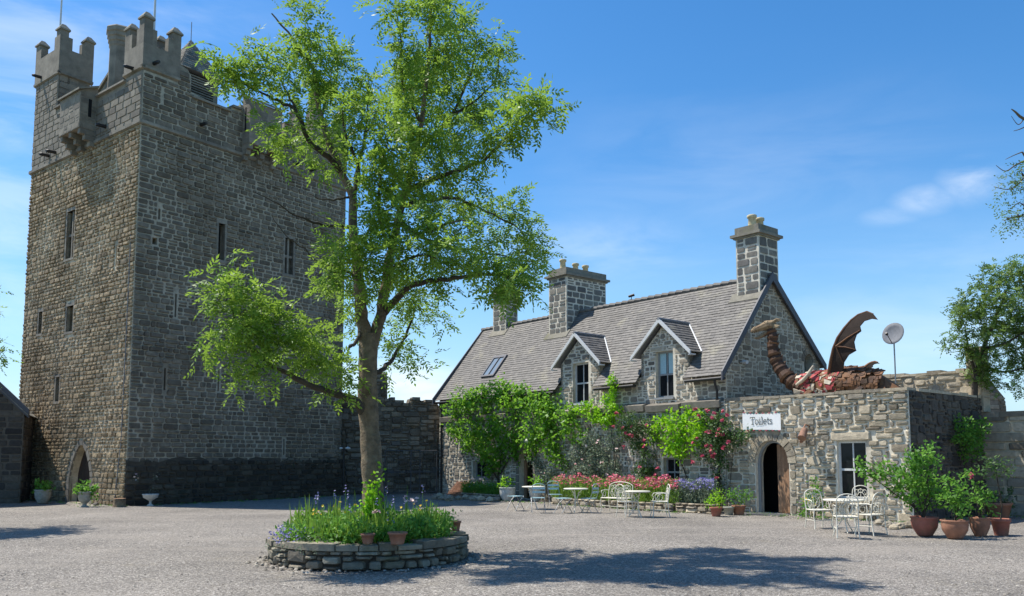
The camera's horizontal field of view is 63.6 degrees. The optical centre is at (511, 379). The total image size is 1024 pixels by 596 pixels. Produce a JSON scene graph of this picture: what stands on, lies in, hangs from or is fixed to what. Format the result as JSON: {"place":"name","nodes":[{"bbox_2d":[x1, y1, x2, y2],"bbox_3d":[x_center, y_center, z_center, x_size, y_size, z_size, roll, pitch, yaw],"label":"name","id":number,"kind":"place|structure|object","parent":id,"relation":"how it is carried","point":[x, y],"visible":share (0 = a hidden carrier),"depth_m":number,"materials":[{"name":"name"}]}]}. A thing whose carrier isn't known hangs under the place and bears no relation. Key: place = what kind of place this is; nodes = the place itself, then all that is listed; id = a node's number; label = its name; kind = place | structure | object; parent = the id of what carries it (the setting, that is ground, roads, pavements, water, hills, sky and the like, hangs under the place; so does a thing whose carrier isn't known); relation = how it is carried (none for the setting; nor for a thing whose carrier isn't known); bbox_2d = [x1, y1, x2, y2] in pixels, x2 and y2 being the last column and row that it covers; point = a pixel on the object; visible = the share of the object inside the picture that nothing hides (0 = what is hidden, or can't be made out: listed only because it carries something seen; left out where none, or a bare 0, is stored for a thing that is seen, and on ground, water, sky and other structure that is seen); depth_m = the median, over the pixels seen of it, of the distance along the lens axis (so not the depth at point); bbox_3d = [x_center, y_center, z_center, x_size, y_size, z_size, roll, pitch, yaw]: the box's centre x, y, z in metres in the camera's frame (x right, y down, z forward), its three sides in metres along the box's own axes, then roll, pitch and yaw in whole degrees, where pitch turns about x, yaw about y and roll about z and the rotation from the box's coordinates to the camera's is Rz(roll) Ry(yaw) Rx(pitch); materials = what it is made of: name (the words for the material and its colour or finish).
{"place":"outdoors","nodes":[
{"label":"outdoors","id":0,"kind":"place"},
{"bbox_2d":[0,493,1023,595],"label":"gravel yard","id":1,"kind":"structure","parent":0,"point":[741,566],"depth_m":14.15,"materials":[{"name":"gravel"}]},
{"bbox_2d":[0,288,23,387],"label":"garden tree","id":2,"kind":"object","parent":1,"relation":"on","point":[1,357],"visible":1,"depth_m":20.48,"materials":[{"name":"green plant"}]},
{"bbox_2d":[0,382,36,503],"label":"stone outbuilding","id":3,"kind":"structure","parent":1,"relation":"on","point":[17,416],"depth_m":30.10,"materials":[{"name":"stone"}]},
{"bbox_2d":[34,489,51,503],"bbox_3d":[-17.010,4.242,29.954,0.583,0.500,0.583,0,-5,0],"label":"stone urn","id":4,"kind":"object","parent":1,"relation":"on","point":[42,497],"visible":0.97,"depth_m":29.77,"materials":[{"name":"stone"}]},
{"bbox_2d":[31,478,55,493],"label":"potted plant","id":5,"kind":"object","parent":4,"relation":"in","point":[45,486],"visible":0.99,"depth_m":29.90,"materials":[{"name":"green plant"}]},
{"bbox_2d":[77,491,91,506],"bbox_3d":[-14.260,4.011,27.574,0.504,0.520,0.504,0,-5,0],"label":"stone urn","id":6,"kind":"object","parent":1,"relation":"on","point":[84,499],"visible":0.87,"depth_m":27.43,"materials":[{"name":"stone"}]},
{"bbox_2d":[72,480,99,500],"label":"potted plant","id":7,"kind":"object","parent":6,"relation":"in","point":[88,488],"visible":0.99,"depth_m":27.53,"materials":[{"name":"green plant"}]},
{"bbox_2d":[112,498,126,506],"bbox_3d":[-13.096,4.115,27.565,0.480,0.310,0.468,0,-5,0],"label":"stone block","id":8,"kind":"object","parent":1,"relation":"on","point":[119,502],"visible":0.94,"depth_m":27.42,"materials":[{"name":"grey stone"}]},
{"bbox_2d":[142,494,158,505],"bbox_3d":[-12.348,4.120,28.210,0.550,0.420,0.550,0,-5,0],"label":"pedestal bowl","id":9,"kind":"object","parent":1,"relation":"on","point":[150,498],"visible":0.99,"depth_m":28.07,"materials":[{"name":"stone"}]},
{"bbox_2d":[19,0,346,505],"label":"castle tower","id":10,"kind":"structure","parent":1,"relation":"on","point":[150,175],"depth_m":31.33,"materials":[{"name":"stone"}]},
{"bbox_2d":[36,308,43,336],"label":"window","id":11,"kind":"structure","parent":10,"relation":"in","point":[40,311],"depth_m":33.35,"materials":[{"name":"stone"}]},
{"bbox_2d":[53,374,60,403],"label":"window","id":12,"kind":"structure","parent":10,"relation":"in","point":[56,375],"depth_m":31.98,"materials":[{"name":"stone"}]},
{"bbox_2d":[63,206,75,261],"bbox_3d":[-17.110,-5.650,32.317,0.830,2.116,0.380,-4,-7,37],"label":"window","id":13,"kind":"structure","parent":10,"relation":"in","point":[73,219],"depth_m":32.32,"materials":[{"name":"stone"}]},
{"bbox_2d":[64,302,74,334],"bbox_3d":[-16.872,-2.331,31.824,0.730,1.216,0.380,-4,-7,37],"label":"window","id":14,"kind":"structure","parent":10,"relation":"in","point":[72,304],"depth_m":31.85,"materials":[{"name":"stone"}]},
{"bbox_2d":[77,451,90,501],"bbox_3d":[-15.650,3.506,30.518,1.590,2.030,0.087,-4,-7,37],"label":"door","id":15,"kind":"structure","parent":10,"relation":"in","point":[83,474],"depth_m":30.76,"materials":[{"name":"wood"}]},
{"bbox_2d":[215,218,227,263],"bbox_3d":[-11.289,-5.307,31.852,0.380,1.708,0.520,-4,-7,37],"label":"window","id":16,"kind":"structure","parent":10,"relation":"in","point":[220,221],"depth_m":31.88,"materials":[{"name":"stone"}]},
{"bbox_2d":[282,233,295,277],"bbox_3d":[-9.367,-5.116,34.341,0.380,1.788,0.660,-4,-7,37],"label":"window","id":17,"kind":"structure","parent":10,"relation":"in","point":[286,258],"depth_m":34.32,"materials":[{"name":"stone"}]},
{"bbox_2d":[339,447,349,494],"bbox_3d":[-7.300,3.971,35.786,0.580,2.120,0.228,0,-5,0],"label":"yard lamp post","id":18,"kind":"object","parent":1,"relation":"on","point":[346,448],"visible":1,"depth_m":35.77,"materials":[{"name":"black metal"}]},
{"bbox_2d":[266,530,468,570],"bbox_3d":[-2.400,2.802,13.925,3.353,0.400,3.339,0,-5,0],"label":"round planter","id":19,"kind":"object","parent":1,"relation":"on","point":[417,553],"visible":0.73,"depth_m":12.52,"materials":[{"name":"stone"}]},
{"bbox_2d":[264,527,334,559],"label":"trailing plant","id":20,"kind":"object","parent":19,"relation":"on","point":[296,540],"visible":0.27,"depth_m":12.82,"materials":[{"name":"purple plant"}]},
{"bbox_2d":[288,497,314,523],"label":"iris clump","id":21,"kind":"object","parent":19,"relation":"on","point":[308,508],"visible":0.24,"depth_m":14.04,"materials":[{"name":"plant"}]},
{"bbox_2d":[325,498,346,526],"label":"iris clump","id":22,"kind":"object","parent":19,"relation":"on","point":[337,510],"visible":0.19,"depth_m":13.72,"materials":[{"name":"plant"}]},
{"bbox_2d":[267,485,456,543],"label":"planter flowers","id":23,"kind":"object","parent":19,"relation":"in","point":[347,527],"visible":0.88,"depth_m":13.12,"materials":[{"name":"green plant"}]},
{"bbox_2d":[360,533,374,543],"bbox_3d":[-2.175,2.399,12.462,0.227,0.150,0.227,0,-5,0],"label":"terracotta pot","id":24,"kind":"object","parent":19,"relation":"on","point":[367,538],"visible":0.99,"depth_m":12.39,"materials":[{"name":"ceramic"}]},
{"bbox_2d":[183,0,580,515],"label":"ash tree","id":25,"kind":"object","parent":19,"relation":"on","point":[417,71],"visible":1,"depth_m":13.67,"materials":[{"name":"green plant"}]},
{"bbox_2d":[356,461,391,520],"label":"ivy","id":26,"kind":"object","parent":25,"relation":"attached to","point":[368,501],"visible":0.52,"depth_m":13.76,"materials":[{"name":"green plant"}]},
{"bbox_2d":[371,498,393,530],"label":"iris clump","id":27,"kind":"object","parent":19,"relation":"on","point":[383,515],"visible":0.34,"depth_m":13.21,"materials":[{"name":"plant"}]},
{"bbox_2d":[387,531,407,544],"bbox_3d":[-1.716,2.377,12.381,0.302,0.180,0.302,0,-5,0],"label":"terracotta pot","id":28,"kind":"object","parent":19,"relation":"on","point":[397,537],"visible":0.99,"depth_m":12.28,"materials":[{"name":"ceramic"}]},
{"bbox_2d":[415,502,437,523],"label":"iris clump","id":29,"kind":"object","parent":19,"relation":"on","point":[434,512],"visible":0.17,"depth_m":13.95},
{"bbox_2d":[452,521,460,530],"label":"terracotta pot","id":30,"kind":"object","parent":19,"relation":"on","point":[457,524],"visible":0.72,"depth_m":14.53,"materials":[{"name":"ceramic"}]},
{"bbox_2d":[341,373,439,493],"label":"ruined wall","id":31,"kind":"structure","parent":1,"relation":"on","point":[412,423],"depth_m":37.77,"materials":[{"name":"stone"}]},
{"bbox_2d":[384,450,436,494],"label":"metal gate","id":32,"kind":"structure","parent":1,"relation":"on","point":[410,472],"depth_m":36.67,"materials":[{"name":"metal"}]},
{"bbox_2d":[447,481,465,495],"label":"brick steps","id":33,"kind":"structure","parent":1,"relation":"on","point":[455,489],"depth_m":35.93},
{"bbox_2d":[459,477,501,494],"bbox_3d":[-1.285,4.441,33.866,1.078,0.840,3.535,4,-6,-35],"label":"herb bed","id":34,"kind":"object","parent":1,"relation":"on","point":[478,487],"visible":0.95,"depth_m":33.52,"materials":[{"name":"green plant"}]},
{"bbox_2d":[461,493,501,499],"bbox_3d":[-1.212,4.674,33.061,0.328,0.214,2.590,4,-7,-40],"label":"stone edging","id":35,"kind":"object","parent":1,"relation":"on","point":[475,495],"visible":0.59,"depth_m":32.92,"materials":[{"name":"stone"}]},
{"bbox_2d":[499,487,515,500],"bbox_3d":[-0.177,4.377,31.510,0.648,0.520,0.648,0,-5,0],"label":"white planter","id":36,"kind":"object","parent":1,"relation":"on","point":[506,492],"visible":0.94,"depth_m":31.29,"materials":[{"name":"ceramic"}]},
{"bbox_2d":[497,475,514,488],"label":"potted shrub","id":37,"kind":"object","parent":36,"relation":"in","point":[503,482],"visible":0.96,"depth_m":31.48,"materials":[{"name":"green plant"}]},
{"bbox_2d":[26,496,1022,573],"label":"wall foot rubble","id":38,"kind":"object","parent":1,"relation":"on","point":[264,563],"depth_m":13.41,"materials":[{"name":"stone"}]},
{"bbox_2d":[28,494,1022,522],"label":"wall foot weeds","id":39,"kind":"object","parent":1,"relation":"on","point":[59,501],"depth_m":27.13,"materials":[{"name":"green plant"}]},
{"bbox_2d":[522,486,544,509],"bbox_3d":[0.694,3.822,26.676,0.750,0.741,0.750,-3,-6,27],"label":"cafe table","id":40,"kind":"object","parent":1,"relation":"on","point":[528,487],"visible":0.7,"depth_m":26.57,"materials":[{"name":"beige paint"}]},
{"bbox_2d":[529,488,542,500],"bbox_3d":[0.909,4.387,31.509,0.562,0.500,0.562,0,-5,0],"label":"white planter","id":41,"kind":"object","parent":1,"relation":"on","point":[538,495],"visible":0.47,"depth_m":31.33,"materials":[{"name":"ceramic"}]},
{"bbox_2d":[527,475,545,485],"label":"potted shrub","id":42,"kind":"object","parent":41,"relation":"in","point":[536,481],"visible":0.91,"depth_m":31.45,"materials":[{"name":"green plant"}]},
{"bbox_2d":[531,483,545,512],"bbox_3d":[0.793,3.592,25.021,0.417,0.892,0.443,0,-5,-3],"label":"bistro chair","id":43,"kind":"object","parent":1,"relation":"on","point":[532,497],"visible":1,"depth_m":24.84,"materials":[{"name":"blue paint"}]},
{"bbox_2d":[547,481,561,506],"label":"bistro chair","id":44,"kind":"object","parent":1,"relation":"on","point":[559,494],"visible":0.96,"depth_m":27.47,"materials":[{"name":"blue paint"}]},
{"bbox_2d":[554,497,571,512],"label":"bistro chair","id":45,"kind":"object","parent":1,"relation":"on","point":[560,504],"visible":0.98,"depth_m":24.69,"materials":[{"name":"blue paint"}]},
{"bbox_2d":[563,488,587,512],"bbox_3d":[1.936,3.669,25.028,0.750,0.741,0.750,1,-5,-11],"label":"cafe table","id":46,"kind":"object","parent":1,"relation":"on","point":[574,489],"visible":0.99,"depth_m":24.94,"materials":[{"name":"beige paint"}]},
{"bbox_2d":[548,472,604,499],"bbox_3d":[2.296,3.852,29.426,1.232,1.091,3.323,4,-7,-40],"label":"flower border","id":47,"kind":"object","parent":1,"relation":"on","point":[587,493],"visible":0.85,"depth_m":29.17,"materials":[{"name":"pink plant"}]},
{"bbox_2d":[551,497,608,506],"bbox_3d":[2.324,4.248,28.589,0.331,0.235,2.641,4,-7,-40],"label":"stone edging","id":48,"kind":"object","parent":1,"relation":"on","point":[596,503],"visible":0.78,"depth_m":28.32,"materials":[{"name":"stone"}]},
{"bbox_2d":[581,484,598,512],"bbox_3d":[2.328,3.569,24.772,0.443,0.892,0.417,-4,-6,34],"label":"bistro chair","id":49,"kind":"object","parent":1,"relation":"on","point":[595,488],"visible":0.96,"depth_m":24.66,"materials":[{"name":"blue paint"}]},
{"bbox_2d":[566,428,626,498],"bbox_3d":[2.909,3.103,29.580,1.095,2.765,2.967,5,-7,-44],"label":"climbing rose","id":50,"kind":"object","parent":1,"relation":"on","point":[605,461],"visible":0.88,"depth_m":29.49,"materials":[{"name":"plant"}]},
{"bbox_2d":[600,482,633,512],"bbox_3d":[3.178,3.571,25.048,0.932,0.936,0.516,-5,-7,41],"label":"garden bench","id":51,"kind":"object","parent":1,"relation":"on","point":[612,497],"visible":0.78,"depth_m":25.14,"materials":[{"name":"beige paint"}]},
{"bbox_2d":[615,484,639,516],"bbox_3d":[3.223,3.392,23.125,0.516,0.936,0.503,3,-6,-29],"label":"iron chair","id":52,"kind":"object","parent":1,"relation":"on","point":[626,501],"visible":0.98,"depth_m":23.02,"materials":[{"name":"metal"}]},
{"bbox_2d":[432,214,826,510],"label":"stone cottage","id":53,"kind":"structure","parent":1,"relation":"on","point":[699,347],"depth_m":29.63,"materials":[{"name":"stone"}]},
{"bbox_2d":[471,461,488,479],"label":"window","id":54,"kind":"structure","parent":53,"relation":"in","point":[479,471],"depth_m":35.47,"materials":[{"name":"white glass"}]},
{"bbox_2d":[440,372,588,484],"bbox_3d":[-0.110,2.129,33.307,1.679,5.038,8.995,4,-7,-39],"label":"climbing vine","id":55,"kind":"object","parent":53,"relation":"attached to","point":[495,432],"visible":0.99,"depth_m":33.22,"materials":[{"name":"green plant"}]},
{"bbox_2d":[524,453,527,497],"bbox_3d":[1.001,3.787,33.272,0.660,1.980,0.850,4,-7,-40],"label":"door","id":56,"kind":"structure","parent":53,"relation":"in","point":[525,462],"depth_m":33.28,"materials":[{"name":"brown wood"}]},
{"bbox_2d":[524,455,570,493],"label":"climbing rose","id":57,"kind":"object","parent":53,"relation":"attached to","point":[548,474],"visible":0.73,"depth_m":31.68,"materials":[{"name":"green plant"}]},
{"bbox_2d":[571,363,588,405],"bbox_3d":[2.634,0.171,31.054,0.280,1.590,0.910,4,-7,-40],"label":"window","id":58,"kind":"structure","parent":53,"relation":"in","point":[581,370],"depth_m":31.20,"materials":[{"name":"white glass"}]},
{"bbox_2d":[572,371,625,476],"bbox_3d":[3.108,1.995,29.576,0.913,4.576,2.326,5,-7,-43],"label":"climbing shrub","id":59,"kind":"object","parent":53,"relation":"attached to","point":[597,417],"visible":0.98,"depth_m":29.34,"materials":[{"name":"green plant"}]},
{"bbox_2d":[612,410,662,501],"bbox_3d":[4.268,2.628,28.009,2.162,3.248,0.940,-5,-7,44],"label":"climbing rose","id":60,"kind":"object","parent":53,"relation":"attached to","point":[628,426],"visible":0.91,"depth_m":27.94,"materials":[{"name":"green plant"}]},
{"bbox_2d":[654,351,673,399],"bbox_3d":[5.209,-0.141,27.970,0.280,1.640,0.830,4,-7,-40],"label":"window","id":61,"kind":"structure","parent":53,"relation":"in","point":[665,359],"depth_m":28.09,"materials":[{"name":"white glass"}]},
{"bbox_2d":[664,458,679,486],"bbox_3d":[5.328,3.105,27.336,0.280,1.020,0.730,4,-7,-40],"label":"window","id":62,"kind":"structure","parent":53,"relation":"in","point":[672,469],"depth_m":27.49,"materials":[{"name":"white glass"}]},
{"bbox_2d":[640,405,711,481],"bbox_3d":[5.410,2.422,26.657,0.996,3.233,2.780,4,-7,-38],"label":"wall shrub","id":63,"kind":"object","parent":53,"relation":"attached to","point":[671,447],"visible":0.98,"depth_m":26.68,"materials":[{"name":"green plant"}]},
{"bbox_2d":[690,407,754,505],"bbox_3d":[6.478,2.343,25.397,0.938,3.106,2.273,5,-7,-42],"label":"climbing rose","id":64,"kind":"object","parent":53,"relation":"attached to","point":[721,438],"visible":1,"depth_m":25.42,"materials":[{"name":"green plant"}]},
{"bbox_2d":[623,490,649,516],"bbox_3d":[3.496,3.492,23.123,0.750,0.741,0.750,-4,-7,38],"label":"cafe table","id":65,"kind":"object","parent":1,"relation":"on","point":[637,491],"visible":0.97,"depth_m":23.05,"materials":[{"name":"beige paint"}]},
{"bbox_2d":[608,500,675,511],"bbox_3d":[4.133,4.036,26.425,0.328,0.257,2.698,4,-7,-40],"label":"stone edging","id":66,"kind":"object","parent":1,"relation":"on","point":[642,505],"visible":0.64,"depth_m":26.19,"materials":[{"name":"stone"}]},
{"bbox_2d":[600,474,686,505],"bbox_3d":[4.097,3.605,27.004,1.438,1.064,4.279,4,-6,-34],"label":"flower border","id":67,"kind":"object","parent":1,"relation":"on","point":[647,482],"visible":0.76,"depth_m":26.59,"materials":[{"name":"pink plant"}]},
{"bbox_2d":[650,484,670,517],"bbox_3d":[4.145,3.393,23.133,0.516,0.936,0.503,0,-5,0],"label":"iron chair","id":68,"kind":"object","parent":1,"relation":"on","point":[667,493],"visible":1,"depth_m":23.00,"materials":[{"name":"metal"}]},
{"bbox_2d":[670,476,719,503],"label":"lavender","id":69,"kind":"object","parent":1,"relation":"on","point":[694,492],"visible":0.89,"depth_m":25.08,"materials":[{"name":"purple plant"}]},
{"bbox_2d":[675,503,719,513],"bbox_3d":[5.519,3.863,24.761,0.334,0.292,1.466,4,-7,-40],"label":"stone edging","id":70,"kind":"object","parent":1,"relation":"on","point":[691,507],"visible":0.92,"depth_m":24.72,"materials":[{"name":"stone"}]},
{"bbox_2d":[709,507,722,515],"bbox_3d":[5.818,3.767,23.550,0.367,0.260,0.367,0,-5,0],"label":"terracotta pot","id":71,"kind":"object","parent":1,"relation":"on","point":[715,511],"visible":1,"depth_m":23.43,"materials":[{"name":"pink ceramic"}]},
{"bbox_2d":[704,488,725,508],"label":"potted herb","id":72,"kind":"object","parent":71,"relation":"in","point":[711,498],"visible":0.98,"depth_m":23.55,"materials":[{"name":"green plant"}]},
{"bbox_2d":[723,506,734,514],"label":"stone pot","id":73,"kind":"object","parent":1,"relation":"on","point":[728,510],"visible":0.98,"depth_m":23.90,"materials":[{"name":"stone"}]},
{"bbox_2d":[731,505,745,514],"bbox_3d":[6.593,3.800,24.017,0.410,0.280,0.410,0,-5,0],"label":"terracotta pot","id":74,"kind":"object","parent":1,"relation":"on","point":[739,510],"visible":0.99,"depth_m":23.88,"materials":[{"name":"ceramic"}]},
{"bbox_2d":[724,485,756,507],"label":"potted herb","id":75,"kind":"object","parent":74,"relation":"in","point":[737,495],"visible":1,"depth_m":23.96,"materials":[{"name":"green plant"}]},
{"bbox_2d":[797,476,828,518],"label":"flowering shrub","id":76,"kind":"object","parent":1,"relation":"on","point":[814,504],"visible":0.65,"depth_m":22.34,"materials":[{"name":"green plant"}]},
{"bbox_2d":[804,488,832,528],"bbox_3d":[7.268,3.065,19.610,0.502,0.936,0.516,1,-5,-8],"label":"iron chair","id":77,"kind":"object","parent":1,"relation":"on","point":[814,509],"visible":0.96,"depth_m":19.74,"materials":[{"name":"metal"}]},
{"bbox_2d":[823,498,864,533],"bbox_3d":[7.455,3.066,18.541,0.870,0.741,0.870,2,-6,-23],"label":"cafe table","id":78,"kind":"object","parent":1,"relation":"on","point":[845,505],"visible":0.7,"depth_m":18.52,"materials":[{"name":"beige paint"}]},
{"bbox_2d":[832,493,859,538],"bbox_3d":[7.009,2.855,17.346,0.503,0.936,0.516,-1,-5,13],"label":"iron chair","id":79,"kind":"object","parent":1,"relation":"on","point":[844,516],"visible":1,"depth_m":17.18,"materials":[{"name":"metal"}]},
{"bbox_2d":[724,346,990,521],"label":"toilet block","id":80,"kind":"structure","parent":1,"relation":"on","point":[827,439],"depth_m":23.17,"materials":[{"name":"stone"}]},
{"bbox_2d":[742,412,780,430],"bbox_3d":[7.448,1.258,24.675,0.044,0.622,1.300,4,-7,-40],"label":"toilets sign","id":81,"kind":"object","parent":80,"relation":"attached to","point":[763,422],"visible":1,"depth_m":24.64,"materials":[{"name":"paint"}]},
{"bbox_2d":[777,444,789,512],"bbox_3d":[8.046,2.922,24.344,0.105,2.010,0.552,3,-6,-31],"label":"door","id":82,"kind":"structure","parent":80,"relation":"in","point":[782,461],"depth_m":24.40,"materials":[{"name":"brown wood"}]},
{"bbox_2d":[751,311,899,393],"bbox_3d":[9.369,-0.548,24.270,5.118,3.010,1.487,-5,-7,42],"label":"dragon sculpture","id":83,"kind":"object","parent":80,"relation":"on","point":[837,375],"visible":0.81,"depth_m":23.72,"materials":[{"name":"red paint"}]},
{"bbox_2d":[838,441,867,499],"bbox_3d":[9.312,2.500,22.561,0.220,1.640,0.900,4,-7,-40],"label":"window","id":84,"kind":"structure","parent":80,"relation":"in","point":[848,450],"depth_m":22.69,"materials":[{"name":"white paint"}]},
{"bbox_2d":[882,323,903,383],"bbox_3d":[11.815,-0.358,25.653,0.618,2.865,0.599,0,-5,0],"label":"satellite dish","id":85,"kind":"object","parent":80,"relation":"on","point":[893,333],"visible":0.95,"depth_m":25.80,"materials":[{"name":"metal"}]},
{"bbox_2d":[950,413,992,516],"bbox_3d":[12.961,2.389,23.129,2.267,2.929,0.734,4,-6,-34],"label":"wall creeper","id":86,"kind":"object","parent":80,"relation":"attached to","point":[967,435],"depth_m":22.98,"materials":[{"name":"green plant"}]},
{"bbox_2d":[848,485,870,520],"bbox_3d":[9.207,3.278,21.897,0.503,0.936,0.516,-4,-6,34],"label":"iron chair","id":87,"kind":"object","parent":1,"relation":"on","point":[867,500],"visible":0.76,"depth_m":21.98,"materials":[{"name":"metal"}]},
{"bbox_2d":[854,492,887,535],"bbox_3d":[7.810,2.914,17.988,0.503,0.936,0.516,3,-6,-28],"label":"iron chair","id":88,"kind":"object","parent":1,"relation":"on","point":[871,514],"visible":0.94,"depth_m":17.87,"materials":[{"name":"metal"}]},
{"bbox_2d":[874,519,883,525],"bbox_3d":[8.984,3.509,20.211,0.319,0.198,0.266,5,-7,-44],"label":"kerb rock","id":89,"kind":"object","parent":1,"relation":"on","point":[878,522],"visible":0.67,"depth_m":20.12,"materials":[{"name":"stone"}]},
{"bbox_2d":[910,516,938,535],"bbox_3d":[8.913,3.166,17.845,0.583,0.400,0.583,0,-5,0],"label":"terracotta pot","id":90,"kind":"object","parent":1,"relation":"on","point":[925,526],"visible":0.99,"depth_m":17.65,"materials":[{"name":"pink ceramic"}]},
{"bbox_2d":[851,436,947,516],"bbox_3d":[8.508,2.132,17.925,2.063,1.797,0.912,1,-5,-6],"label":"potted shrub","id":91,"kind":"object","parent":90,"relation":"in","point":[915,477],"visible":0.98,"depth_m":17.89,"materials":[{"name":"green plant"}]},
{"bbox_2d":[940,519,969,538],"bbox_3d":[9.227,3.117,17.212,0.562,0.380,0.562,0,-5,0],"label":"terracotta pot","id":92,"kind":"object","parent":1,"relation":"on","point":[957,529],"visible":0.97,"depth_m":17.04,"materials":[{"name":"ceramic"}]},
{"bbox_2d":[933,253,1023,472],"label":"hawthorn tree","id":93,"kind":"object","parent":1,"relation":"on","point":[1004,327],"visible":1,"depth_m":24.27,"materials":[{"name":"green plant"}]},
{"bbox_2d":[968,516,990,535],"bbox_3d":[10.032,3.154,17.715,0.432,0.400,0.432,0,-5,0],"label":"terracotta pot","id":94,"kind":"object","parent":1,"relation":"on","point":[979,526],"visible":1,"depth_m":17.57,"materials":[{"name":"ceramic"}]},
{"bbox_2d":[952,467,999,519],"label":"potted shrub","id":95,"kind":"object","parent":94,"relation":"in","point":[975,499],"visible":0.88,"depth_m":17.80,"materials":[{"name":"green plant"}]},
{"bbox_2d":[982,502,1012,517],"bbox_3d":[13.216,3.571,22.469,0.734,0.450,0.734,0,-5,0],"label":"clay trough","id":96,"kind":"object","parent":1,"relation":"on","point":[1006,509],"visible":0.59,"depth_m":22.22,"materials":[{"name":"ceramic"}]},
{"bbox_2d":[985,486,1017,513],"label":"potted shrub","id":97,"kind":"object","parent":96,"relation":"in","point":[1011,493],"visible":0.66,"depth_m":22.43,"materials":[{"name":"green plant"}]},
{"bbox_2d":[989,380,1005,411],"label":"church ruin","id":98,"kind":"object","parent":1,"relation":"on","point":[997,404],"visible":0.06,"depth_m":46.05,"materials":[{"name":"stone"}]},
{"bbox_2d":[990,518,1010,535],"bbox_3d":[10.558,3.186,17.843,0.410,0.360,0.410,0,-5,0],"label":"terracotta pot","id":99,"kind":"object","parent":1,"relation":"on","point":[1000,527],"visible":0.96,"depth_m":17.71,"materials":[{"name":"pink ceramic"}]},
{"bbox_2d":[974,451,1015,518],"bbox_3d":[10.489,2.307,17.982,0.978,1.542,0.692,0,-5,0],"label":"standard tree","id":100,"kind":"object","parent":99,"relation":"in","point":[992,467],"visible":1,"depth_m":17.97,"materials":[{"name":"green plant"}]},
{"bbox_2d":[981,411,1023,515],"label":"boundary wall","id":101,"kind":"structure","parent":1,"relation":"on","point":[1005,436],"depth_m":23.87,"materials":[{"name":"stone"}]},
{"bbox_2d":[985,109,1023,242],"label":"sparse tree","id":102,"kind":"object","parent":1,"relation":"on","point":[1017,216],"visible":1,"depth_m":13.37,"materials":[{"name":"green plant"}]},
{"bbox_2d":[0,0,1023,410],"label":"sky","id":103,"kind":"structure","parent":0,"point":[873,135],"materials":[{"name":"blue"}]},
{"bbox_2d":[934,468,974,520],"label":"potted shrub","id":104,"kind":"object","parent":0,"point":[952,501],"visible":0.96,"depth_m":17.25,"materials":[{"name":"green plant"}]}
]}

